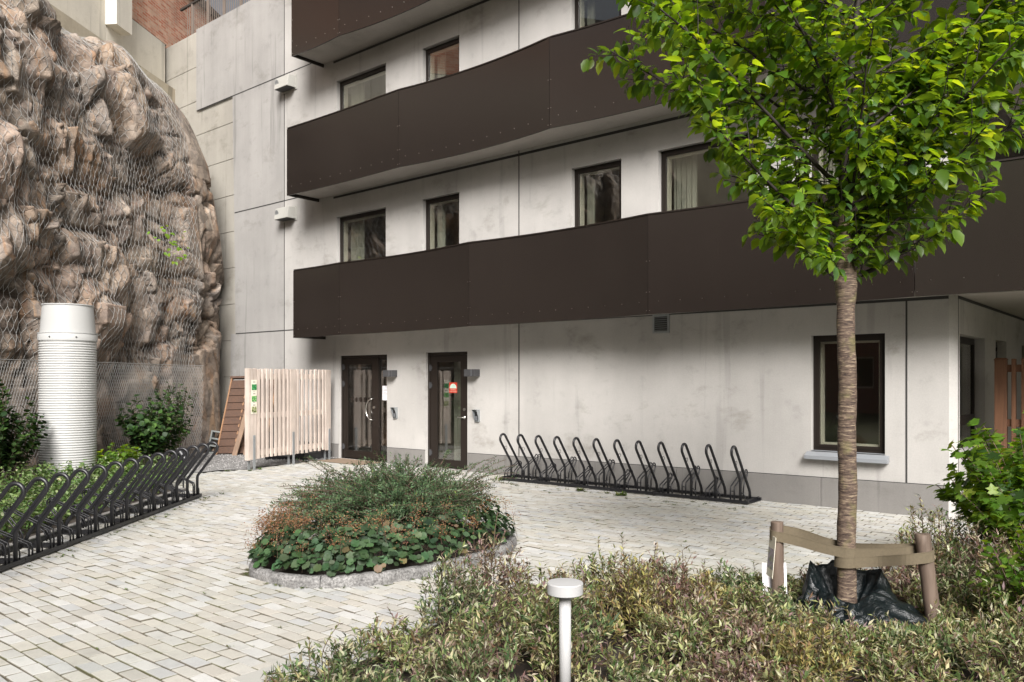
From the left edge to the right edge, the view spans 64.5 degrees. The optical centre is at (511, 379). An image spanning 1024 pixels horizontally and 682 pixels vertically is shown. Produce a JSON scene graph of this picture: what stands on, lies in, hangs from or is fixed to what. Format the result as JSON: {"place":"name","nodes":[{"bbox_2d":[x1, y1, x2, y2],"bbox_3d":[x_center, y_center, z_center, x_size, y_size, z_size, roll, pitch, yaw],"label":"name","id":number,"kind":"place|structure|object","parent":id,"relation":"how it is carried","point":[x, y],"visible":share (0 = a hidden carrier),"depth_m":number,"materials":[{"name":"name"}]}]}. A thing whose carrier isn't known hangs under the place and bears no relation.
{"place":"outdoors","nodes":[
{"label":"outdoors","id":0,"kind":"place"},
{"bbox_2d":[0,451,212,545],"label":"soil bed","id":1,"kind":"object","parent":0,"point":[73,519],"visible":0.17,"depth_m":9.66,"materials":[{"name":"brown soil"}]},
{"bbox_2d":[0,379,48,491],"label":"climbing shrub","id":2,"kind":"object","parent":1,"relation":"on","point":[11,450],"visible":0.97,"depth_m":11.26,"materials":[{"name":"green plant"}]},
{"bbox_2d":[37,303,97,486],"bbox_3d":[-6.729,0.259,12.299,0.816,2.783,0.814,0,0,40],"label":"vent pipe","id":3,"kind":"object","parent":1,"relation":"on","point":[67,337],"visible":0.88,"depth_m":11.98,"materials":[{"name":"white plastic"}]},
{"bbox_2d":[0,448,188,539],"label":"planting","id":4,"kind":"object","parent":1,"relation":"on","point":[23,506],"visible":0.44,"depth_m":10.34,"materials":[{"name":"green plant"}]},
{"bbox_2d":[0,359,202,480],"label":"chain link fence","id":5,"kind":"object","parent":1,"relation":"on","point":[114,396],"visible":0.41,"depth_m":14.50,"materials":[{"name":"metal"}]},
{"bbox_2d":[96,443,141,476],"bbox_3d":[-6.105,1.270,12.462,0.697,0.626,0.815,0,0,-13],"label":"bright shrub","id":6,"kind":"object","parent":1,"relation":"on","point":[126,455],"visible":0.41,"depth_m":12.42,"materials":[{"name":"green plant"}]},
{"bbox_2d":[115,394,192,468],"bbox_3d":[-6.257,0.918,14.215,1.130,1.329,1.690,0,0,5],"label":"climbing shrub","id":7,"kind":"object","parent":1,"relation":"on","point":[148,435],"visible":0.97,"depth_m":13.81,"materials":[{"name":"green plant"}]},
{"bbox_2d":[154,381,198,458],"bbox_3d":[-6.361,0.804,15.299,0.670,1.555,1.400,0,0,-7],"label":"climbing shrub","id":8,"kind":"object","parent":1,"relation":"on","point":[169,401],"visible":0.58,"depth_m":15.24,"materials":[{"name":"green plant"}]},
{"bbox_2d":[0,0,223,482],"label":"rock cliff","id":9,"kind":"structure","parent":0,"point":[206,346],"depth_m":14.57,"materials":[{"name":"brown stone"}]},
{"bbox_2d":[0,0,201,372],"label":"rock netting","id":10,"kind":"object","parent":9,"relation":"attached to","point":[155,85],"visible":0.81,"depth_m":14.47,"materials":[{"name":"metal"}]},
{"bbox_2d":[48,0,174,102],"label":"cream retaining wall","id":11,"kind":"structure","parent":9,"relation":"on","point":[115,22],"depth_m":18.74,"materials":[{"name":"concrete"}]},
{"bbox_2d":[132,0,220,48],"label":"brick house","id":12,"kind":"structure","parent":11,"relation":"on","point":[164,21],"depth_m":21.46,"materials":[{"name":"red brick"}]},
{"bbox_2d":[147,225,189,264],"bbox_3d":[-6.637,-2.613,15.560,0.295,0.773,1.695,0,0,0],"label":"rock seedling","id":13,"kind":"object","parent":9,"relation":"attached to","point":[168,236],"visible":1,"depth_m":15.78,"materials":[{"name":"green plant"}]},
{"bbox_2d":[205,0,249,15],"label":"sky","id":14,"kind":"structure","parent":0,"point":[220,1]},
{"bbox_2d":[264,527,506,574],"bbox_3d":[-1.071,1.551,7.438,1.520,0.039,2.480,0,0,40],"label":"soil bed","id":15,"kind":"object","parent":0,"point":[323,572],"visible":0.15,"depth_m":6.92,"materials":[{"name":"brown soil"}]},
{"bbox_2d":[247,498,516,576],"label":"flower stalks","id":16,"kind":"object","parent":15,"relation":"on","point":[340,538],"visible":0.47,"depth_m":6.62,"materials":[{"name":"plant"}]},
{"bbox_2d":[243,478,520,560],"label":"dry flower heads","id":17,"kind":"object","parent":16,"relation":"attached to","point":[268,517],"visible":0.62,"depth_m":6.67,"materials":[{"name":"brown plant"}]},
{"bbox_2d":[268,449,519,558],"bbox_3d":[-1.058,1.102,7.769,2.170,0.881,2.626,0,0,40],"label":"island shrub","id":18,"kind":"object","parent":15,"relation":"on","point":[388,489],"visible":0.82,"depth_m":7.42,"materials":[{"name":"green plant"}]},
{"bbox_2d":[460,508,470,555],"bbox_3d":[-0.427,1.363,7.141,0.129,0.475,0.128,0,0,-3],"label":"tall weed","id":19,"kind":"object","parent":15,"relation":"on","point":[464,526],"visible":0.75,"depth_m":7.14,"materials":[{"name":"green plant"}]},
{"bbox_2d":[0,458,1005,681],"bbox_3d":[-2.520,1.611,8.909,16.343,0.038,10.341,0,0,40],"label":"paving","id":20,"kind":"structure","parent":0,"point":[174,571],"depth_m":6.83,"materials":[{"name":"stone"}]},
{"bbox_2d":[9,488,185,545],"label":"kerb","id":21,"kind":"structure","parent":20,"relation":"on","point":[71,524],"depth_m":9.44,"materials":[{"name":"concrete"}]},
{"bbox_2d":[0,441,218,571],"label":"bike rack","id":22,"kind":"object","parent":20,"relation":"on","point":[6,548],"visible":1,"depth_m":8.30,"materials":[{"name":"black metal"}]},
{"bbox_2d":[175,447,185,487],"bbox_3d":[-4.875,1.320,12.002,0.230,0.660,0.124,0,0,9],"label":"garden spotlight","id":23,"kind":"object","parent":20,"relation":"on","point":[181,452],"visible":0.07,"depth_m":11.97,"materials":[{"name":"silver metal"}]},
{"bbox_2d":[165,0,283,447],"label":"tall concrete wall","id":24,"kind":"structure","parent":20,"relation":"on","point":[223,72],"depth_m":18.81,"materials":[{"name":"grey concrete"}]},
{"bbox_2d":[180,0,248,36],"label":"railing","id":25,"kind":"object","parent":24,"relation":"on","point":[208,10],"visible":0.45,"depth_m":20.22,"materials":[{"name":"black metal"}]},
{"bbox_2d":[185,453,332,472],"bbox_3d":[-6.274,1.588,16.442,4.860,0.018,3.720,0,0,40],"label":"gravel patch","id":26,"kind":"object","parent":20,"relation":"on","point":[220,467],"visible":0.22,"depth_m":15.44,"materials":[{"name":"grey gravel"}]},
{"bbox_2d":[209,430,219,453],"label":"concrete block","id":27,"kind":"structure","parent":26,"relation":"on","point":[212,437],"depth_m":17.45,"materials":[{"name":"grey concrete"}]},
{"bbox_2d":[232,411,244,455],"bbox_3d":[-5.670,0.960,17.100,0.450,1.304,0.080,0,0,-34],"label":"leaning plank","id":28,"kind":"object","parent":26,"relation":"on","point":[238,439],"visible":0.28,"depth_m":17.05,"materials":[{"name":"brown wood"}]},
{"bbox_2d":[215,376,273,454],"bbox_3d":[-5.668,0.752,17.473,1.204,1.709,0.640,0,0,0],"label":"leaning fence panel","id":29,"kind":"object","parent":26,"relation":"on","point":[234,410],"visible":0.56,"depth_m":17.44,"materials":[{"name":"brown wood"}]},
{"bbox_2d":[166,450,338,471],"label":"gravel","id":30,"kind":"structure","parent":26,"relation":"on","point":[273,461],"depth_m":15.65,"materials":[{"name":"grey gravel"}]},
{"bbox_2d":[265,454,296,459],"bbox_3d":[-4.480,1.530,16.218,0.863,0.146,0.150,0,0,-5],"label":"drain pipe","id":31,"kind":"object","parent":26,"relation":"on","point":[273,457],"visible":0.29,"depth_m":16.15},
{"bbox_2d":[296,450,331,459],"bbox_3d":[-4.094,1.525,16.436,0.591,0.150,0.675,0,0,40],"label":"plastic tray","id":32,"kind":"object","parent":26,"relation":"on","point":[317,454],"visible":0.46,"depth_m":16.20,"materials":[{"name":"black plastic"}]},
{"bbox_2d":[231,659,323,681],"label":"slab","id":33,"kind":"object","parent":20,"relation":"on","point":[254,676],"visible":0.33,"depth_m":4.38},
{"bbox_2d":[245,368,330,470],"bbox_3d":[-4.178,0.706,15.329,0.115,1.828,2.313,0,0,25],"label":"slatted screen","id":34,"kind":"object","parent":20,"relation":"on","point":[286,414],"visible":0.97,"depth_m":15.18,"materials":[{"name":"brown wood"}]},
{"bbox_2d":[251,380,256,413],"bbox_3d":[-4.564,0.300,14.360,0.005,0.600,0.132,0,0,25],"label":"plant board","id":35,"kind":"object","parent":34,"relation":"attached to","point":[253,396],"visible":1,"depth_m":14.36,"materials":[{"name":"white plastic"}]},
{"bbox_2d":[318,458,378,464],"bbox_3d":[-3.160,1.590,15.798,1.250,0.012,0.590,0,0,40],"label":"doormat","id":36,"kind":"object","parent":20,"relation":"on","point":[343,460],"visible":0.65,"depth_m":15.75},
{"bbox_2d":[249,522,516,588],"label":"planter kerb","id":37,"kind":"structure","parent":20,"relation":"on","point":[324,581],"depth_m":6.39,"materials":[{"name":"stone"}]},
{"bbox_2d":[16,463,874,648],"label":"paving weeds","id":38,"kind":"object","parent":20,"relation":"on","point":[578,489],"visible":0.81,"depth_m":9.96,"materials":[{"name":"green plant"}]},
{"bbox_2d":[499,433,761,503],"bbox_3d":[1.479,1.209,11.749,4.130,0.763,0.781,0,0,39],"label":"bike rack","id":39,"kind":"object","parent":20,"relation":"on","point":[660,491],"visible":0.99,"depth_m":11.53,"materials":[{"name":"black metal"}]},
{"bbox_2d":[994,358,1023,468],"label":"board fence","id":40,"kind":"object","parent":20,"relation":"on","point":[1002,421],"visible":0.62,"depth_m":9.81,"materials":[{"name":"brown wood"}]},
{"bbox_2d":[284,0,1023,518],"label":"apartment building","id":41,"kind":"structure","parent":0,"point":[524,214],"depth_m":12.51,"materials":[{"name":"concrete"}]},
{"bbox_2d":[274,74,296,94],"bbox_3d":[-4.904,-6.415,17.538,0.540,0.310,0.238,0,0,40],"label":"ventilation unit","id":42,"kind":"object","parent":41,"relation":"attached to","point":[287,83],"visible":1,"depth_m":17.45,"materials":[{"name":"metal"}]},
{"bbox_2d":[274,205,296,222],"bbox_3d":[-4.904,-3.595,17.538,0.540,0.310,0.238,0,0,40],"label":"ventilation unit","id":43,"kind":"object","parent":41,"relation":"attached to","point":[286,214],"visible":1,"depth_m":17.44,"materials":[{"name":"metal"}]},
{"bbox_2d":[340,208,385,261],"bbox_3d":[-2.883,-2.573,16.235,1.508,1.503,0.229,0,0,40],"label":"window","id":44,"kind":"structure","parent":41,"relation":"in","point":[357,221],"depth_m":16.59,"materials":[{"name":"black glass"}]},
{"bbox_2d":[340,65,385,109],"bbox_3d":[-2.883,-5.350,16.235,1.508,1.498,0.229,0,0,40],"label":"window","id":45,"kind":"structure","parent":41,"relation":"in","point":[357,84],"depth_m":16.53,"materials":[{"name":"black glass"}]},
{"bbox_2d":[341,354,386,461],"bbox_3d":[-2.893,0.558,16.128,1.460,2.095,0.202,0,0,40],"label":"door","id":46,"kind":"structure","parent":41,"relation":"in","point":[376,361],"depth_m":16.05,"materials":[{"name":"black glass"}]},
{"bbox_2d":[382,386,386,399],"bbox_3d":[-2.456,0.255,15.741,0.170,0.280,0.003,0,0,40],"label":"paper notice","id":47,"kind":"object","parent":41,"relation":"attached to","point":[384,392],"visible":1,"depth_m":15.76,"materials":[{"name":"white paper"}]},
{"bbox_2d":[383,370,396,376],"bbox_3d":[-2.315,-0.122,15.412,0.240,0.124,0.149,0,0,40],"label":"wall lamp","id":48,"kind":"object","parent":41,"relation":"attached to","point":[389,373],"visible":1,"depth_m":15.34,"materials":[{"name":"grey metal"}]},
{"bbox_2d":[390,407,397,418],"bbox_3d":[-2.239,0.627,15.386,0.112,0.215,0.089,0,0,40],"label":"door keypad","id":49,"kind":"object","parent":41,"relation":"attached to","point":[394,410],"depth_m":15.38,"materials":[{"name":"metal"}]},
{"bbox_2d":[426,194,458,249],"bbox_3d":[-1.169,-2.573,14.789,0.933,1.503,0.229,0,0,40],"label":"window","id":50,"kind":"structure","parent":41,"relation":"in","point":[441,202],"depth_m":14.98,"materials":[{"name":"black glass"}]},
{"bbox_2d":[426,38,458,80],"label":"window","id":51,"kind":"structure","parent":41,"relation":"in","point":[440,51],"depth_m":14.97,"materials":[{"name":"black glass"}]},
{"bbox_2d":[428,351,466,470],"bbox_3d":[-1.016,0.453,14.748,1.042,2.305,0.490,0,0,40],"label":"door","id":52,"kind":"structure","parent":41,"relation":"in","point":[459,359],"depth_m":14.82,"materials":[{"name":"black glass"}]},
{"bbox_2d":[449,382,456,392],"bbox_3d":[-1.055,0.140,14.543,0.200,0.190,0.003,0,0,40],"label":"door sticker","id":53,"kind":"object","parent":52,"relation":"attached to","point":[452,387],"depth_m":14.54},
{"bbox_2d":[464,369,479,375],"bbox_3d":[-0.695,-0.122,14.045,0.240,0.124,0.149,0,0,40],"label":"wall lamp","id":54,"kind":"object","parent":41,"relation":"attached to","point":[471,372],"visible":1,"depth_m":13.98,"materials":[{"name":"grey metal"}]},
{"bbox_2d":[472,409,479,421],"bbox_3d":[-0.626,0.621,14.026,0.112,0.215,0.089,0,0,40],"label":"door keypad","id":55,"kind":"object","parent":41,"relation":"attached to","point":[476,414],"depth_m":14.03,"materials":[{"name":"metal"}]},
{"bbox_2d":[575,160,620,226],"bbox_3d":[1.409,-2.573,12.615,0.918,1.503,0.229,0,0,40],"label":"window","id":56,"kind":"structure","parent":41,"relation":"in","point":[590,172],"depth_m":12.79,"materials":[{"name":"black glass"}]},
{"bbox_2d":[575,0,620,28],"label":"window","id":57,"kind":"structure","parent":41,"relation":"in","point":[579,4],"depth_m":12.82,"materials":[{"name":"black glass"}]},
{"bbox_2d":[652,314,669,333],"bbox_3d":[2.153,-0.810,11.729,0.270,0.270,0.018,0,0,40],"label":"wall vent","id":58,"kind":"object","parent":41,"relation":"attached to","point":[660,323],"depth_m":11.73,"materials":[{"name":"metal"}]},
{"bbox_2d":[661,134,756,211],"bbox_3d":[2.811,-2.573,11.432,1.488,1.503,0.229,0,0,40],"label":"window","id":59,"kind":"structure","parent":41,"relation":"in","point":[685,158],"depth_m":11.78,"materials":[{"name":"black glass"}]},
{"bbox_2d":[804,333,888,463],"bbox_3d":[4.184,0.218,10.097,0.990,1.564,0.305,0,0,40],"label":"window","id":60,"kind":"structure","parent":41,"relation":"in","point":[819,444],"depth_m":10.23,"materials":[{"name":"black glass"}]},
{"bbox_2d":[812,111,884,186],"bbox_3d":[4.271,-2.573,10.200,0.928,1.503,0.229,0,0,40],"label":"window","id":61,"kind":"structure","parent":41,"relation":"in","point":[814,156],"depth_m":10.41,"materials":[{"name":"black glass"}]},
{"bbox_2d":[960,336,974,447],"bbox_3d":[5.525,0.153,10.069,0.136,1.373,1.448,0,0,40],"label":"window","id":62,"kind":"structure","parent":41,"relation":"in","point":[967,345],"depth_m":10.27,"materials":[{"name":"black glass"}]},
{"bbox_2d":[313,580,1023,681],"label":"soil bed","id":63,"kind":"object","parent":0,"point":[518,670],"visible":0.15,"depth_m":4.57,"materials":[{"name":"brown soil"}]},
{"bbox_2d":[491,498,499,588],"bbox_3d":[-0.120,1.224,5.758,0.109,0.753,0.107,0,0,-9],"label":"tall weed","id":64,"kind":"object","parent":63,"relation":"on","point":[494,541],"visible":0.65,"depth_m":5.76,"materials":[{"name":"green plant"}]},
{"bbox_2d":[547,578,582,681],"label":"bollard lamp","id":65,"kind":"object","parent":63,"relation":"on","point":[564,590],"visible":1,"depth_m":3.97,"materials":[{"name":"white metal"}]},
{"bbox_2d":[261,494,1023,681],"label":"variegated shrubs","id":66,"kind":"object","parent":63,"relation":"on","point":[906,633],"visible":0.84,"depth_m":4.45,"materials":[{"name":"green plant"}]},
{"bbox_2d":[762,563,786,594],"bbox_3d":[1.835,1.393,5.673,0.170,0.225,0.005,0,-6,0],"label":"white card","id":67,"kind":"object","parent":63,"relation":"on","point":[766,578],"visible":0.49,"depth_m":5.67,"materials":[{"name":"paper"}]},
{"bbox_2d":[771,521,783,606],"bbox_3d":[1.840,1.316,5.620,0.091,0.670,0.092,0,0,40],"label":"tree stake","id":68,"kind":"object","parent":63,"relation":"on","point":[777,580],"visible":0.63,"depth_m":5.58,"materials":[{"name":"brown wood"}]},
{"bbox_2d":[766,536,775,578],"bbox_3d":[1.785,1.215,5.590,0.006,0.280,0.130,5,0,0],"label":"plant card","id":69,"kind":"object","parent":68,"relation":"attached to","point":[771,557],"visible":1,"depth_m":5.58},
{"bbox_2d":[769,525,916,558],"bbox_3d":[2.225,1.098,5.458,0.944,0.182,0.149,0,0,26],"label":"tree tie","id":70,"kind":"object","parent":68,"relation":"attached to","point":[805,539],"visible":0.87,"depth_m":5.46,"materials":[{"name":"beige fabric"}]},
{"bbox_2d":[581,0,1023,603],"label":"cherry tree","id":71,"kind":"object","parent":63,"relation":"on","point":[917,82],"visible":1,"depth_m":5.32,"materials":[{"name":"green plant"}]},
{"bbox_2d":[795,560,930,632],"bbox_3d":[2.364,1.418,5.341,0.934,0.340,0.726,0,0,40],"label":"plastic sheet","id":72,"kind":"object","parent":63,"relation":"on","point":[876,594],"visible":0.71,"depth_m":5.33,"materials":[{"name":"black plastic"}]},
{"bbox_2d":[914,533,939,622],"bbox_3d":[2.682,1.323,5.220,0.180,0.667,0.095,0,0,0],"label":"tree stake","id":73,"kind":"object","parent":63,"relation":"on","point":[927,571],"visible":0.74,"depth_m":5.18,"materials":[{"name":"brown wood"}]},
{"bbox_2d":[834,543,934,567],"bbox_3d":[2.439,1.157,5.328,0.593,0.189,0.182,0,0,35],"label":"tree tie","id":74,"kind":"object","parent":73,"relation":"attached to","point":[891,560],"visible":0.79,"depth_m":5.32,"materials":[{"name":"beige fabric"}]},
{"bbox_2d":[926,410,1023,558],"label":"lobed leaf shrub","id":75,"kind":"object","parent":63,"relation":"on","point":[993,496],"visible":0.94,"depth_m":6.19,"materials":[{"name":"green plant"}]},
{"bbox_2d":[966,517,1023,621],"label":"lobed leaf shrub","id":76,"kind":"object","parent":63,"relation":"on","point":[1015,577],"visible":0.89,"depth_m":4.93,"materials":[{"name":"green plant"}]}
]}

